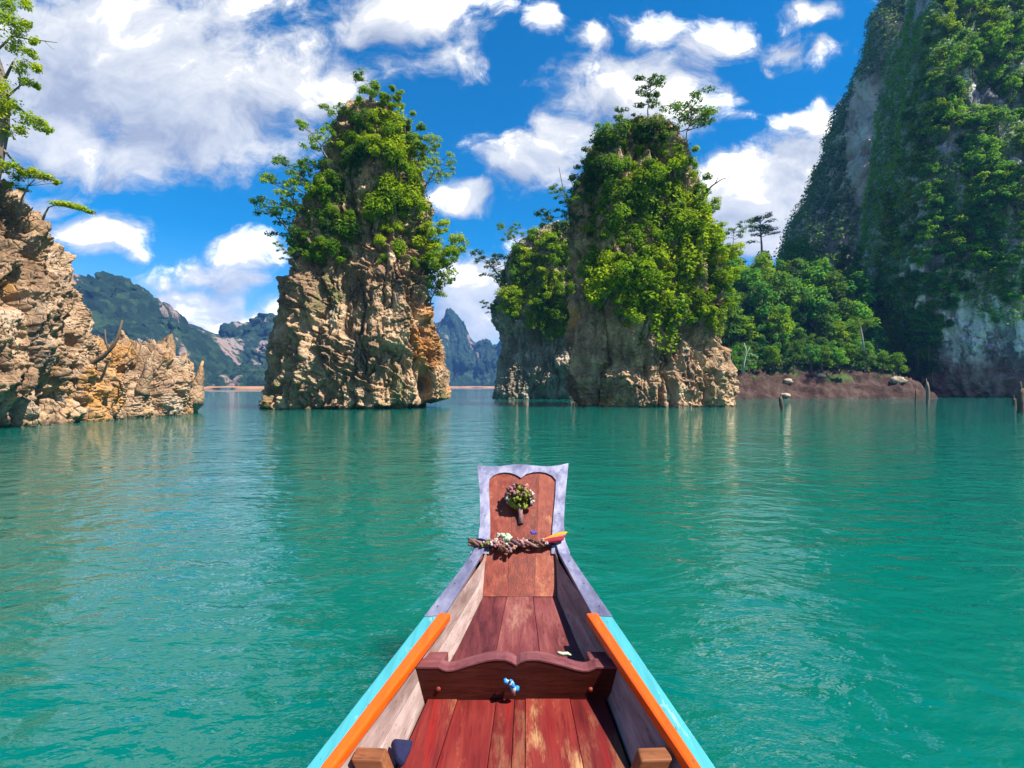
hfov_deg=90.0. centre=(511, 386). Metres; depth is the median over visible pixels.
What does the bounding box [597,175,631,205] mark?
shrub
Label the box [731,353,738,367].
tree
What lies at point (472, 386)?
shore
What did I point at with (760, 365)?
tree
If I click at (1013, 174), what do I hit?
shrub
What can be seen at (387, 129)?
shrub
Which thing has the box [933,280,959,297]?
shrub
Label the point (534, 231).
shrub
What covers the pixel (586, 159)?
tree
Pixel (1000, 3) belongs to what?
shrub
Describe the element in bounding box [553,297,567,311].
shrub
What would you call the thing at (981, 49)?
tree
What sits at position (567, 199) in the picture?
tree
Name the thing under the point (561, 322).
shrub
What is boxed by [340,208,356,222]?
shrub
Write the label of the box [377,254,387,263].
shrub
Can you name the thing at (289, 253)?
tree
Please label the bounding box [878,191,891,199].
shrub
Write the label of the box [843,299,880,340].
tree
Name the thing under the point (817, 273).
tree
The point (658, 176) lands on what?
shrub
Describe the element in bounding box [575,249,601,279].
shrub
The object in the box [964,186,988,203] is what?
shrub
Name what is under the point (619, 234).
shrub
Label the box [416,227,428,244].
creeper
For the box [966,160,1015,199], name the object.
tree
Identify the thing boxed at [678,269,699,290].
creeper
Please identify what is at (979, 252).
tree
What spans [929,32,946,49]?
creeper
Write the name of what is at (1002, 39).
tree
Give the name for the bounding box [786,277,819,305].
tree
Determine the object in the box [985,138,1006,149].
shrub
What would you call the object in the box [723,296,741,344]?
tree
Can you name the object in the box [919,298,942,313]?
shrub
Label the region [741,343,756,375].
dead tree
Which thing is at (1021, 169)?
shrub
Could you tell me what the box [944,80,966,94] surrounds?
creeper
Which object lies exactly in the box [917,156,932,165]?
shrub
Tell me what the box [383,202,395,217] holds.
shrub
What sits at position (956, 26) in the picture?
shrub
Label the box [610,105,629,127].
tree
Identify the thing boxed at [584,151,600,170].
shrub
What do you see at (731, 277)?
tree
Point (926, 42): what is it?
shrub
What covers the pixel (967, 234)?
tree
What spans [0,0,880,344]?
sky
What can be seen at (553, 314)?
shrub
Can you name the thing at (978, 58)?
tree
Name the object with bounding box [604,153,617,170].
shrub
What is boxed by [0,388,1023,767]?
lake water
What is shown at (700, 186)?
tree
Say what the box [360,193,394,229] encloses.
shrub
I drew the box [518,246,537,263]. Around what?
creeper
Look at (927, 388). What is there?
wooden stake
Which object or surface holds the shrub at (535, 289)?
on the rock pillar at (529, 366)
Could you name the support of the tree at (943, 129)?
on the cliff
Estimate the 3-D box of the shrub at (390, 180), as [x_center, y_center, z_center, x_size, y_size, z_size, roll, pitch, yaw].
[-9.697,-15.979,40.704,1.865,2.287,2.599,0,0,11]
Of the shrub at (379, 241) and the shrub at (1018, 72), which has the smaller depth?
the shrub at (379, 241)
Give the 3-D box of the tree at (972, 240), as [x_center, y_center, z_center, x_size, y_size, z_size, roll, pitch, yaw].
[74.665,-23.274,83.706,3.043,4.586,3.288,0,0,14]
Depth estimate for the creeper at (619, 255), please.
43.05 m
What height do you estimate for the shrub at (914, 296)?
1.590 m
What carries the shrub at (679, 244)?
attached to the rock pillar at (612, 362)
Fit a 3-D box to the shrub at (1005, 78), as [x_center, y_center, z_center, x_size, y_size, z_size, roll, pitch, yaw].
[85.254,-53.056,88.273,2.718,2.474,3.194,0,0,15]
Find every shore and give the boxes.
[204,386,263,388]
[450,386,494,387]
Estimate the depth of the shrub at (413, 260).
40.32 m
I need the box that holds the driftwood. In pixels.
[89,320,122,364]
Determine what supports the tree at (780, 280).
on the hillside
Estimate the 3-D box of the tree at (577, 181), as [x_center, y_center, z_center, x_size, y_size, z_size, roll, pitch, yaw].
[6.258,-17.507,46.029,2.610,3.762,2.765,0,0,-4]
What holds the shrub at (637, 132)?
attached to the rock pillar at (612, 362)
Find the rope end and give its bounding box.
[557,651,570,655]
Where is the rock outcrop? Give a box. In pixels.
[0,178,204,427]
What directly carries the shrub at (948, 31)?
on the cliff
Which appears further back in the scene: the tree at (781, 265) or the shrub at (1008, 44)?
the tree at (781, 265)
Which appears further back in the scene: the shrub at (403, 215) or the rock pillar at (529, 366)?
the rock pillar at (529, 366)
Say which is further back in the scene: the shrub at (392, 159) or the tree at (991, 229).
the tree at (991, 229)
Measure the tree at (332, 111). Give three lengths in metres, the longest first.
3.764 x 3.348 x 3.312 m
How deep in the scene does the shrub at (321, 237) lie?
39.31 m
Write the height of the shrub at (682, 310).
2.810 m
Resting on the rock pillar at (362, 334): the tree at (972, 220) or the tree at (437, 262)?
the tree at (437, 262)
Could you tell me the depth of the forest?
171.04 m
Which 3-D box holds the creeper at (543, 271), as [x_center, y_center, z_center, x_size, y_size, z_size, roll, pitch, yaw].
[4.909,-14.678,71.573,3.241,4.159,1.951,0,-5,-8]
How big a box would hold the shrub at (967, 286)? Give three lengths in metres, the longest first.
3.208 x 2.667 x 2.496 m
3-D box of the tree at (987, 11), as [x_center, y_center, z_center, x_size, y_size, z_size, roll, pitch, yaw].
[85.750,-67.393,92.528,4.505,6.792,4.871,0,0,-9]
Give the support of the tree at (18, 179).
on the rock outcrop
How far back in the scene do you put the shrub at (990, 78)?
88.95 m
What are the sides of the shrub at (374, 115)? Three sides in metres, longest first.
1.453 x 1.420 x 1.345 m
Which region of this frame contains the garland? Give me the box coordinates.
[468,530,566,553]
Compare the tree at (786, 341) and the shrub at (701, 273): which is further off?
the tree at (786, 341)
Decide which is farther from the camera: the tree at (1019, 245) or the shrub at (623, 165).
the tree at (1019, 245)
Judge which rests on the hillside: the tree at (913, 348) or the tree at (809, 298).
the tree at (809, 298)
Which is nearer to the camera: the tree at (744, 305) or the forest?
the tree at (744, 305)
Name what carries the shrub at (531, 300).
on the rock pillar at (529, 366)
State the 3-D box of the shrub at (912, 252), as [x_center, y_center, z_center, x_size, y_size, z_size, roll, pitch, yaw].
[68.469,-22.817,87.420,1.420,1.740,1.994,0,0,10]
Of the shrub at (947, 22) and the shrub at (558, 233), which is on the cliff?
the shrub at (947, 22)
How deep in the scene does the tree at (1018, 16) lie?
89.93 m
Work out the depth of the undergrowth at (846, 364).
85.99 m
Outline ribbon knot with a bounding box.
[503,678,518,695]
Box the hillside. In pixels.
[721,274,937,397]
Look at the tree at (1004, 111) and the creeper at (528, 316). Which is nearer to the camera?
the creeper at (528, 316)
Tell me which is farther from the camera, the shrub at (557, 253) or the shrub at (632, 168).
the shrub at (557, 253)
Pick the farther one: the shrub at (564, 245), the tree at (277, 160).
the shrub at (564, 245)
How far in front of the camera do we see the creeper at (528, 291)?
73.04 m
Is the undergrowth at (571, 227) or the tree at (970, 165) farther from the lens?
the tree at (970, 165)
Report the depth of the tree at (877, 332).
87.03 m
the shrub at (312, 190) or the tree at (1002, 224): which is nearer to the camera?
the shrub at (312, 190)
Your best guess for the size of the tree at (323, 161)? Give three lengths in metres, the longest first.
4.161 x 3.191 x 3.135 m
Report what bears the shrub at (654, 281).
attached to the rock pillar at (612, 362)
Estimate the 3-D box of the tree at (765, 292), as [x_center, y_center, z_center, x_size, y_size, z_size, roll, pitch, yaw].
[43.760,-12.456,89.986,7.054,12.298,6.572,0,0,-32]
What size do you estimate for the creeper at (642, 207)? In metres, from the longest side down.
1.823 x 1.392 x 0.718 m
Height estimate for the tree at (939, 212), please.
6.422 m
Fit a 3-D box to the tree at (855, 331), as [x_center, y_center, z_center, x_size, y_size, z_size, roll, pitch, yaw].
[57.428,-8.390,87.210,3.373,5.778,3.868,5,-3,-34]
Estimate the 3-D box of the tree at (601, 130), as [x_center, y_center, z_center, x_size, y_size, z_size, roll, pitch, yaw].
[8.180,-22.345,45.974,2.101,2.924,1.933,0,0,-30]
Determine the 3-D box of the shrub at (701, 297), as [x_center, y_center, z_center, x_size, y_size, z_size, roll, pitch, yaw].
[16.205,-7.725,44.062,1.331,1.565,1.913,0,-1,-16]
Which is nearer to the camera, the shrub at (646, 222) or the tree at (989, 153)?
the shrub at (646, 222)
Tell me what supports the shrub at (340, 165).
attached to the rock pillar at (362, 334)
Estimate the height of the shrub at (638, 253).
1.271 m
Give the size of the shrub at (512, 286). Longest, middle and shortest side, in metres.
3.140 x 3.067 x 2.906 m
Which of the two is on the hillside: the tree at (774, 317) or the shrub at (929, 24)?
the tree at (774, 317)
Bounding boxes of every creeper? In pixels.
[374,106,409,149]
[394,180,410,191]
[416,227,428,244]
[517,285,531,304]
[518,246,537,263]
[523,309,537,328]
[533,310,556,339]
[534,252,543,270]
[534,291,555,321]
[537,266,557,293]
[541,254,558,267]
[551,270,564,283]
[590,180,603,201]
[595,258,636,311]
[609,210,625,233]
[614,251,635,279]
[624,178,662,223]
[626,223,647,244]
[627,273,644,295]
[636,199,651,217]
[636,301,651,322]
[638,289,684,356]
[643,196,680,245]
[654,162,673,194]
[654,243,697,305]
[663,281,676,300]
[668,188,709,232]
[671,215,709,266]
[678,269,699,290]
[684,285,698,306]
[703,305,727,337]
[882,327,897,351]
[898,287,920,311]
[902,180,913,195]
[912,79,920,94]
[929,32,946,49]
[931,12,942,25]
[932,313,945,333]
[934,46,952,66]
[940,228,956,242]
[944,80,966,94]
[953,87,969,104]
[955,210,978,232]
[959,44,968,60]
[959,195,984,215]
[989,83,998,91]
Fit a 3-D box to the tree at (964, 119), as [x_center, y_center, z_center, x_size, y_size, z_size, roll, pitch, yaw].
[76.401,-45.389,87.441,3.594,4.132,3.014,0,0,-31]
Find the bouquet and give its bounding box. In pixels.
[504,482,535,523]
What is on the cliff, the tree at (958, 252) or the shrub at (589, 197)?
the tree at (958, 252)
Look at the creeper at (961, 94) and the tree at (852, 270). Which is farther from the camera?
the tree at (852, 270)
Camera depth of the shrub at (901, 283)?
88.05 m
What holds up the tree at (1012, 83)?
on the cliff
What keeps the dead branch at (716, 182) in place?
attached to the rock pillar at (612, 362)
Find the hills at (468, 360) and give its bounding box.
[434,308,501,385]
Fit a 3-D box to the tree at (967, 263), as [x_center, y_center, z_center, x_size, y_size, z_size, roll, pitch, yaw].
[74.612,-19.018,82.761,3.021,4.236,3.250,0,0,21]
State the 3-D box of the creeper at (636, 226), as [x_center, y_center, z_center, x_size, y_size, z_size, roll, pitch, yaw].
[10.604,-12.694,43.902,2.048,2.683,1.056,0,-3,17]
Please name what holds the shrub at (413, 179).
attached to the rock pillar at (362, 334)
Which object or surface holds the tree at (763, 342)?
on the hillside
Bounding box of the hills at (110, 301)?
[71,271,253,387]
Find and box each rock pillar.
[258,99,451,409]
[490,220,573,398]
[564,115,739,407]
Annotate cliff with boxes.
[854,0,1023,397]
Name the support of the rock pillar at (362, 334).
in the lake water
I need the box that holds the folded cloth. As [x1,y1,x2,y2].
[391,739,411,766]
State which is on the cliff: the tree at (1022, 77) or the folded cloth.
the tree at (1022, 77)
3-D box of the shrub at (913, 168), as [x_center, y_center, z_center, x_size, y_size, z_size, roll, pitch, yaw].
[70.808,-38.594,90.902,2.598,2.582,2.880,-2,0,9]
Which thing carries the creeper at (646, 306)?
attached to the rock pillar at (612, 362)
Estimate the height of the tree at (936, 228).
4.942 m
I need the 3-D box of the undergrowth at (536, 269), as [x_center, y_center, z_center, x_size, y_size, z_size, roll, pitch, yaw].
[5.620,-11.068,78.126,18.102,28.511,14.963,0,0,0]
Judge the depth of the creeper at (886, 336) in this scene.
92.61 m
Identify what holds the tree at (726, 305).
on the rock pillar at (612, 362)
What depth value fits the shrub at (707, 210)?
44.33 m
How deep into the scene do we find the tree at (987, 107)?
86.69 m
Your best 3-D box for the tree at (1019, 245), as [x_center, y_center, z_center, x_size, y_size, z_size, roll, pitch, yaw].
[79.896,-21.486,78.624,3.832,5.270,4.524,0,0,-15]
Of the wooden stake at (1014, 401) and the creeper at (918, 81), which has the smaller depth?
the wooden stake at (1014, 401)
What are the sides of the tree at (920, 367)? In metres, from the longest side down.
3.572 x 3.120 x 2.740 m
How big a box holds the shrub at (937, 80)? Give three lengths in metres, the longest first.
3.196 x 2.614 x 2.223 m
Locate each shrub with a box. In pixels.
[284,224,306,254]
[300,230,309,240]
[302,241,324,261]
[304,172,332,202]
[304,208,315,222]
[313,207,328,220]
[313,235,324,246]
[314,169,347,198]
[315,237,345,264]
[318,196,331,207]
[318,219,337,235]
[323,202,342,222]
[325,217,366,254]
[327,190,340,203]
[336,129,358,148]
[338,157,361,183]
[338,248,348,257]
[339,142,370,173]
[340,194,349,203]
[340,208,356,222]
[345,136,372,166]
[349,108,371,132]
[354,130,370,143]
[360,120,383,133]
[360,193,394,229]
[361,133,381,156]
[364,109,380,122]
[368,130,405,163]
[372,175,404,207]
[373,221,389,232]
[373,234,386,248]
[377,115,383,127]
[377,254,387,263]
[378,117,404,146]
[378,172,402,195]
[379,145,416,178]
[383,190,407,217]
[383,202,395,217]
[388,220,404,235]
[390,239,410,263]
[395,179,430,216]
[396,203,412,220]
[403,144,413,157]
[403,229,412,236]
[405,158,419,173]
[406,170,424,190]
[409,235,435,256]
[409,256,418,266]
[416,210,423,219]
[492,269,506,284]
[494,283,517,304]
[496,301,512,313]
[503,257,520,273]
[504,301,521,318]
[507,287,524,304]
[508,267,522,281]
[508,281,528,296]
[510,242,525,257]
[513,252,528,267]
[517,260,535,276]
[517,267,533,285]
[523,293,539,305]
[524,225,539,241]
[524,251,536,266]
[527,270,543,286]
[528,315,539,326]
[530,242,540,251]
[530,286,541,297]
[531,295,549,312]
[534,231,546,245]
[536,279,551,290]
[538,234,560,252]
[541,230,552,237]
[541,286,561,303]
[543,303,556,313]
[546,306,561,323]
[549,245,567,264]
[552,225,561,236]
[552,279,560,287]
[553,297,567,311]
[553,321,566,338]
[554,282,567,296]
[555,299,569,319]
[555,311,568,327]
[558,238,567,253]
[562,252,569,267]
[562,268,571,281]
[567,281,575,292]
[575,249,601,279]
[581,178,592,188]
[581,218,596,236]
[581,266,624,304]
[582,243,597,257]
[583,160,596,174]
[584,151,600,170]
[584,195,592,204]
[590,118,630,156]
[592,201,630,234]
[592,202,604,211]
[593,228,612,242]
[594,153,632,183]
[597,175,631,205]
[597,249,617,269]
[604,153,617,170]
[604,245,612,251]
[611,287,628,307]
[613,255,653,293]
[614,237,627,248]
[614,295,645,327]
[615,231,624,241]
[617,286,640,304]
[618,219,627,228]
[620,139,628,150]
[620,176,629,187]
[622,155,635,170]
[623,188,640,206]
[625,227,649,253]
[627,248,670,288]
[629,160,638,168]
[629,164,652,184]
[632,122,647,143]
[633,134,643,145]
[633,250,641,261]
[634,144,644,158]
[636,113,676,145]
[640,158,671,195]
[641,215,655,229]
[642,157,655,170]
[642,269,674,299]
[643,240,669,270]
[644,228,675,254]
[649,143,664,157]
[652,183,671,198]
[661,147,688,177]
[661,206,698,243]
[661,259,678,280]
[662,179,684,201]
[664,295,697,325]
[669,252,684,270]
[673,237,689,255]
[673,277,687,295]
[674,198,686,207]
[679,206,699,227]
[684,294,714,324]
[687,195,712,218]
[688,254,702,264]
[692,201,723,234]
[693,266,705,278]
[693,289,707,305]
[695,225,728,255]
[705,253,718,271]
[705,316,717,328]
[706,264,732,292]
[706,285,719,299]
[872,244,891,261]
[876,219,892,231]
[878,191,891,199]
[881,226,899,241]
[887,154,910,170]
[890,247,904,259]
[890,264,901,273]
[894,276,909,288]
[896,213,906,223]
[896,341,906,350]
[900,110,913,121]
[900,229,914,243]
[902,162,921,176]
[903,93,917,106]
[903,131,917,141]
[904,203,919,216]
[905,220,926,236]
[907,269,926,280]
[908,151,923,162]
[908,248,918,255]
[908,253,932,268]
[909,291,917,299]
[912,137,935,153]
[916,111,933,125]
[916,167,933,179]
[917,56,929,70]
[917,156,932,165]
[919,32,932,46]
[919,75,929,85]
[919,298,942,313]
[924,16,941,31]
[925,147,938,156]
[926,67,937,77]
[927,53,942,66]
[927,96,941,111]
[929,115,942,126]
[929,242,944,257]
[932,71,950,83]
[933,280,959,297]
[934,195,957,211]
[935,108,951,121]
[936,11,956,33]
[940,301,954,309]
[943,0,958,11]
[944,318,955,327]
[945,28,955,36]
[946,297,965,308]
[948,240,966,254]
[950,20,961,30]
[954,134,967,144]
[955,28,978,43]
[955,279,975,293]
[957,13,976,25]
[958,133,978,150]
[960,145,972,153]
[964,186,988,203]
[967,174,996,185]
[980,64,1007,82]
[983,253,1002,264]
[984,258,1002,268]
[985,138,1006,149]
[990,0,1010,10]
[990,159,1007,171]
[992,213,1009,222]
[995,72,1014,84]
[996,50,1012,61]
[997,170,1021,185]
[999,280,1014,288]
[1000,288,1023,301]
[1002,37,1017,48]
[1009,68,1023,76]
[1009,164,1023,177]
[1010,14,1021,25]
[1011,107,1023,117]
[1015,51,1023,60]
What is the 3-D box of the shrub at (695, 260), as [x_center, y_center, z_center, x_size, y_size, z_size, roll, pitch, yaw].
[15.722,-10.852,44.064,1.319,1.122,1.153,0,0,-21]
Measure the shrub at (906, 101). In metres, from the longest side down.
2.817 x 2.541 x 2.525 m
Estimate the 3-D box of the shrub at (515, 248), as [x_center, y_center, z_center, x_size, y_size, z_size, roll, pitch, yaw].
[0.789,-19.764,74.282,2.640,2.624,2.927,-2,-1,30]
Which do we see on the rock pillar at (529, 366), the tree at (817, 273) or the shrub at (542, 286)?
the shrub at (542, 286)
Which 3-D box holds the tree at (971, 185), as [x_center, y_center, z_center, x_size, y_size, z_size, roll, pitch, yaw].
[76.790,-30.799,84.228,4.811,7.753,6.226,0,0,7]
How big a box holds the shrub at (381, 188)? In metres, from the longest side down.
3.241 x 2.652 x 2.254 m
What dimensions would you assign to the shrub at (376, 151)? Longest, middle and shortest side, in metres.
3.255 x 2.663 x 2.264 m
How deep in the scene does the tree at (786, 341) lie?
84.46 m
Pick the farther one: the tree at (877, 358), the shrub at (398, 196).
the tree at (877, 358)
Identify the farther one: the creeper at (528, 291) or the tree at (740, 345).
the tree at (740, 345)
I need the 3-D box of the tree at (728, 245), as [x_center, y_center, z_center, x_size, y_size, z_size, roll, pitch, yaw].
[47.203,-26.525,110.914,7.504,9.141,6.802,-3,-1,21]
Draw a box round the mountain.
[778,0,906,273]
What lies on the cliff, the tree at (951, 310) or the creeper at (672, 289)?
the tree at (951, 310)
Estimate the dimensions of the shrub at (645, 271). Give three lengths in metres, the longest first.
3.841 x 3.752 x 3.555 m
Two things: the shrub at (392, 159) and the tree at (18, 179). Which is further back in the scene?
the shrub at (392, 159)
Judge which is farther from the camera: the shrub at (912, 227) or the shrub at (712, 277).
the shrub at (912, 227)
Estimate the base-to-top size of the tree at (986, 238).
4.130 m
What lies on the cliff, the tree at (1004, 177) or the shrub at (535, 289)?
the tree at (1004, 177)
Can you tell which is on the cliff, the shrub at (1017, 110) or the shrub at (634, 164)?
the shrub at (1017, 110)
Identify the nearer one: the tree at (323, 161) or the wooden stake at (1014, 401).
the tree at (323, 161)
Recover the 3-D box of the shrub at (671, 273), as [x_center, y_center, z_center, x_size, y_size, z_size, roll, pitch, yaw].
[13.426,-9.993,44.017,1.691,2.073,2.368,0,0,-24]
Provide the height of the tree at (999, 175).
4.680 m
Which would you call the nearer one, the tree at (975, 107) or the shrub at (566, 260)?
the shrub at (566, 260)
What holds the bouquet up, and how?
on the longtail boat
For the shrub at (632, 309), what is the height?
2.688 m
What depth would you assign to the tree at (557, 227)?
46.04 m
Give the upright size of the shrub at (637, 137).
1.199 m
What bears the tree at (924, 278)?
on the cliff
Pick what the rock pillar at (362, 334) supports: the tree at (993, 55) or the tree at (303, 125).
the tree at (303, 125)
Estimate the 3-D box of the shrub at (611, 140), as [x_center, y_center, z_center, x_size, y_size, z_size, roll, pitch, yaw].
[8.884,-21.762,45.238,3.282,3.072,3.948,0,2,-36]
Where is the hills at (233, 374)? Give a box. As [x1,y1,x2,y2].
[208,363,267,385]
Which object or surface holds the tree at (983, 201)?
on the cliff
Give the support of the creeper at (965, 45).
attached to the cliff
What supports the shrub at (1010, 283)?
on the cliff
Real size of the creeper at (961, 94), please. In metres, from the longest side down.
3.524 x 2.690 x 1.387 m
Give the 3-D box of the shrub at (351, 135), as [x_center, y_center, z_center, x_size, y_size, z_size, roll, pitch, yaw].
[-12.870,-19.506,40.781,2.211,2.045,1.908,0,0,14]
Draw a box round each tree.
[0,0,60,185]
[2,171,62,209]
[41,200,96,219]
[248,195,322,241]
[258,170,324,223]
[270,153,334,206]
[272,241,310,269]
[294,117,350,170]
[297,158,335,176]
[318,102,356,128]
[351,67,390,108]
[378,85,401,116]
[384,84,405,113]
[397,103,415,135]
[400,121,426,160]
[408,132,442,164]
[416,150,455,195]
[418,218,449,252]
[420,246,460,287]
[425,268,458,302]
[427,231,468,279]
[470,249,509,279]
[479,300,499,318]
[496,222,532,244]
[533,207,595,256]
[548,184,594,221]
[567,171,596,213]
[573,145,602,177]
[588,122,611,144]
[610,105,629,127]
[628,113,643,127]
[632,73,665,130]
[650,122,667,152]
[657,131,682,155]
[658,85,720,176]
[672,143,700,188]
[680,171,712,196]
[704,221,728,235]
[705,195,721,222]
[713,265,744,298]
[715,241,744,271]
[717,295,740,321]
[721,258,742,285]
[721,332,738,347]
[722,284,743,314]
[722,315,760,342]
[723,220,746,252]
[723,243,746,264]
[723,257,747,286]
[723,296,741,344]
[724,283,736,296]
[729,348,736,356]
[730,283,748,297]
[731,344,758,371]
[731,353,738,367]
[732,292,744,305]
[736,343,746,356]
[737,267,763,293]
[739,341,760,353]
[740,294,755,317]
[740,313,756,331]
[741,322,764,340]
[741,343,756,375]
[743,281,786,329]
[744,211,779,253]
[745,303,767,322]
[749,252,775,279]
[750,315,763,331]
[753,304,795,342]
[753,360,767,369]
[756,250,773,267]
[756,270,800,310]
[756,339,768,348]
[758,333,782,357]
[762,345,783,369]
[766,306,793,324]
[766,307,794,342]
[770,260,787,286]
[776,236,820,263]
[776,256,788,264]
[778,338,794,355]
[779,272,806,311]
[780,338,806,369]
[784,292,804,322]
[785,258,807,283]
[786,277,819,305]
[786,322,803,335]
[789,294,811,320]
[789,328,807,343]
[792,312,812,328]
[795,285,841,335]
[797,333,815,346]
[799,343,822,368]
[800,257,842,293]
[806,290,840,325]
[813,337,831,349]
[814,314,837,341]
[814,345,834,370]
[816,270,855,314]
[822,340,840,361]
[827,319,858,338]
[829,321,848,345]
[829,346,850,370]
[832,303,853,321]
[834,242,863,269]
[834,271,875,308]
[834,337,851,348]
[838,265,861,298]
[840,316,882,350]
[842,343,859,364]
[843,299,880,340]
[843,320,860,339]
[844,265,864,300]
[851,339,861,350]
[854,347,877,372]
[855,285,888,328]
[857,341,873,354]
[865,326,889,352]
[866,351,886,366]
[871,298,883,315]
[875,351,892,371]
[877,311,891,334]
[885,352,909,374]
[903,350,916,380]
[904,341,927,370]
[905,313,945,348]
[906,280,939,312]
[912,181,934,210]
[913,364,927,383]
[914,219,943,247]
[914,233,956,272]
[915,98,949,143]
[915,273,934,294]
[916,188,949,210]
[918,161,942,182]
[920,196,957,228]
[921,359,944,384]
[922,262,962,300]
[923,60,966,101]
[925,214,969,264]
[926,93,969,139]
[926,209,943,221]
[927,178,945,202]
[930,99,972,146]
[942,249,965,277]
[943,37,983,74]
[943,229,977,260]
[944,303,958,317]
[945,91,962,104]
[949,106,970,132]
[949,228,998,261]
[958,0,977,18]
[959,133,985,153]
[960,50,983,79]
[960,155,990,184]
[960,229,977,257]
[961,214,987,242]
[962,111,992,140]
[962,133,1002,165]
[962,256,986,281]
[963,171,1000,214]
[965,102,987,136]
[965,182,1013,226]
[965,212,1001,245]
[965,238,1010,282]
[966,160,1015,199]
[967,118,998,149]
[970,246,991,275]
[971,206,1008,231]
[973,36,1003,64]
[974,104,994,133]
[975,0,1002,23]
[975,231,996,245]
[976,8,1003,44]
[977,28,998,57]
[981,48,1010,75]
[981,136,998,148]
[983,6,1010,36]
[983,104,1016,137]
[986,20,1023,61]
[989,170,1012,197]
[990,182,1021,215]
[991,175,1023,221]
[998,76,1022,101]
[999,5,1023,32]
[999,175,1023,208]
[1004,254,1021,275]
[1008,125,1023,155]
[1010,24,1023,44]
[1010,232,1023,253]
[1012,0,1023,11]
[1013,75,1023,97]
[1013,132,1023,148]
[1015,267,1023,285]
[1018,211,1023,233]
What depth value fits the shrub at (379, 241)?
39.45 m
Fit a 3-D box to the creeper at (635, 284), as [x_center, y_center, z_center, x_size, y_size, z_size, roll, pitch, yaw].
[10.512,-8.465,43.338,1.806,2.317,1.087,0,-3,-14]
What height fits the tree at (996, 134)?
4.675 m
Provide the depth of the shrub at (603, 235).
43.36 m
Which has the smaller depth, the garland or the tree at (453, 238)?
the garland
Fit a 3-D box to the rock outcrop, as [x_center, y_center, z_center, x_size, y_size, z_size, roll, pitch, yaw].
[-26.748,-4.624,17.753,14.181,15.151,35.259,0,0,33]
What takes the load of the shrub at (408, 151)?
attached to the rock pillar at (362, 334)
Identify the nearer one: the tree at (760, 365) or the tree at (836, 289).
the tree at (760, 365)
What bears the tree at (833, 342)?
on the hillside
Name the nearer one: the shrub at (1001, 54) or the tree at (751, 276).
the shrub at (1001, 54)
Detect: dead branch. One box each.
[559,169,577,223]
[709,173,729,188]
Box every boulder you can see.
[782,393,790,397]
[783,378,793,383]
[815,373,825,377]
[889,376,907,383]
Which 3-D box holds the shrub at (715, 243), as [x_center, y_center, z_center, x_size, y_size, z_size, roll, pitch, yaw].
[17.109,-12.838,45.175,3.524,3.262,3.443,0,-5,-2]
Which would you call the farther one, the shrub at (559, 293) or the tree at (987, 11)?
the tree at (987, 11)
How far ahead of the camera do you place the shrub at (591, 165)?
45.18 m
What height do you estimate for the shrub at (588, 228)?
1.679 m
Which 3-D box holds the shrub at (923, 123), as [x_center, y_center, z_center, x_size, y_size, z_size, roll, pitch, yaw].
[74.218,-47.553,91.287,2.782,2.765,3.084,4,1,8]
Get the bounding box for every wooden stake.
[778,393,783,409]
[925,378,929,405]
[1011,395,1016,404]
[1016,382,1023,412]
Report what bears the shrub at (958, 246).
on the cliff
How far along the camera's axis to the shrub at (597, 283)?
42.55 m
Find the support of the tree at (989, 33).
on the cliff
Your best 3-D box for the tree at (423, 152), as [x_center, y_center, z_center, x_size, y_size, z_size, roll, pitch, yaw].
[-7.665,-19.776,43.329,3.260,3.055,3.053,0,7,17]
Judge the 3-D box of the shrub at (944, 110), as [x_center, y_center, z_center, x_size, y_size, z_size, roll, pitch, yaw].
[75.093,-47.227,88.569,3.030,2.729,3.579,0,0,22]
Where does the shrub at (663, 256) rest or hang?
attached to the rock pillar at (612, 362)
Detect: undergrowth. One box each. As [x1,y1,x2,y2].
[285,126,437,276]
[490,219,571,330]
[565,111,723,308]
[721,263,900,378]
[849,0,1023,368]
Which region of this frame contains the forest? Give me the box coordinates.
[773,0,905,279]
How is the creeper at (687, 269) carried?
attached to the rock pillar at (612, 362)
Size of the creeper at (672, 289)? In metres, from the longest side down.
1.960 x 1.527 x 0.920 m
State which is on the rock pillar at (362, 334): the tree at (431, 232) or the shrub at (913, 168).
the tree at (431, 232)
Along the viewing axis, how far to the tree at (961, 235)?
83.19 m
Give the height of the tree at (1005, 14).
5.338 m
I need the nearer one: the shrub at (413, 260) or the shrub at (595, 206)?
the shrub at (413, 260)
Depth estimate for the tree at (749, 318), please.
88.39 m
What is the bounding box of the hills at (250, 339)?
[190,313,277,366]
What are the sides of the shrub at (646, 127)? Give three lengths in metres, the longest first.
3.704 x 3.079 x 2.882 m
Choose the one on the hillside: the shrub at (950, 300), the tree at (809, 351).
the tree at (809, 351)
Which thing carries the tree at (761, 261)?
on the hillside
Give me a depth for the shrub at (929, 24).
95.03 m
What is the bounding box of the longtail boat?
[307,463,714,767]
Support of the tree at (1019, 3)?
on the cliff
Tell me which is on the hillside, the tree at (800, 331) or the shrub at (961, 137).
the tree at (800, 331)
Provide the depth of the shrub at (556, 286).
71.33 m
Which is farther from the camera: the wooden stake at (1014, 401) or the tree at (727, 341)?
the tree at (727, 341)
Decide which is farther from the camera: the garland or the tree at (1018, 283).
the tree at (1018, 283)
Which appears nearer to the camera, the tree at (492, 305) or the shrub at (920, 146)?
the tree at (492, 305)
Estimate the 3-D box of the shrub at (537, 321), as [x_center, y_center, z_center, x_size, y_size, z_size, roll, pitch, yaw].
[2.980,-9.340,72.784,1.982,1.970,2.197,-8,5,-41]
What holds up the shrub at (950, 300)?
on the cliff
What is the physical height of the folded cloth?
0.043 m
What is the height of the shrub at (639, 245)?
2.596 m
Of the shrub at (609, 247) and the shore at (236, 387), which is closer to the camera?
the shrub at (609, 247)
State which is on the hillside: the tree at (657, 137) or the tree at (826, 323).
the tree at (826, 323)

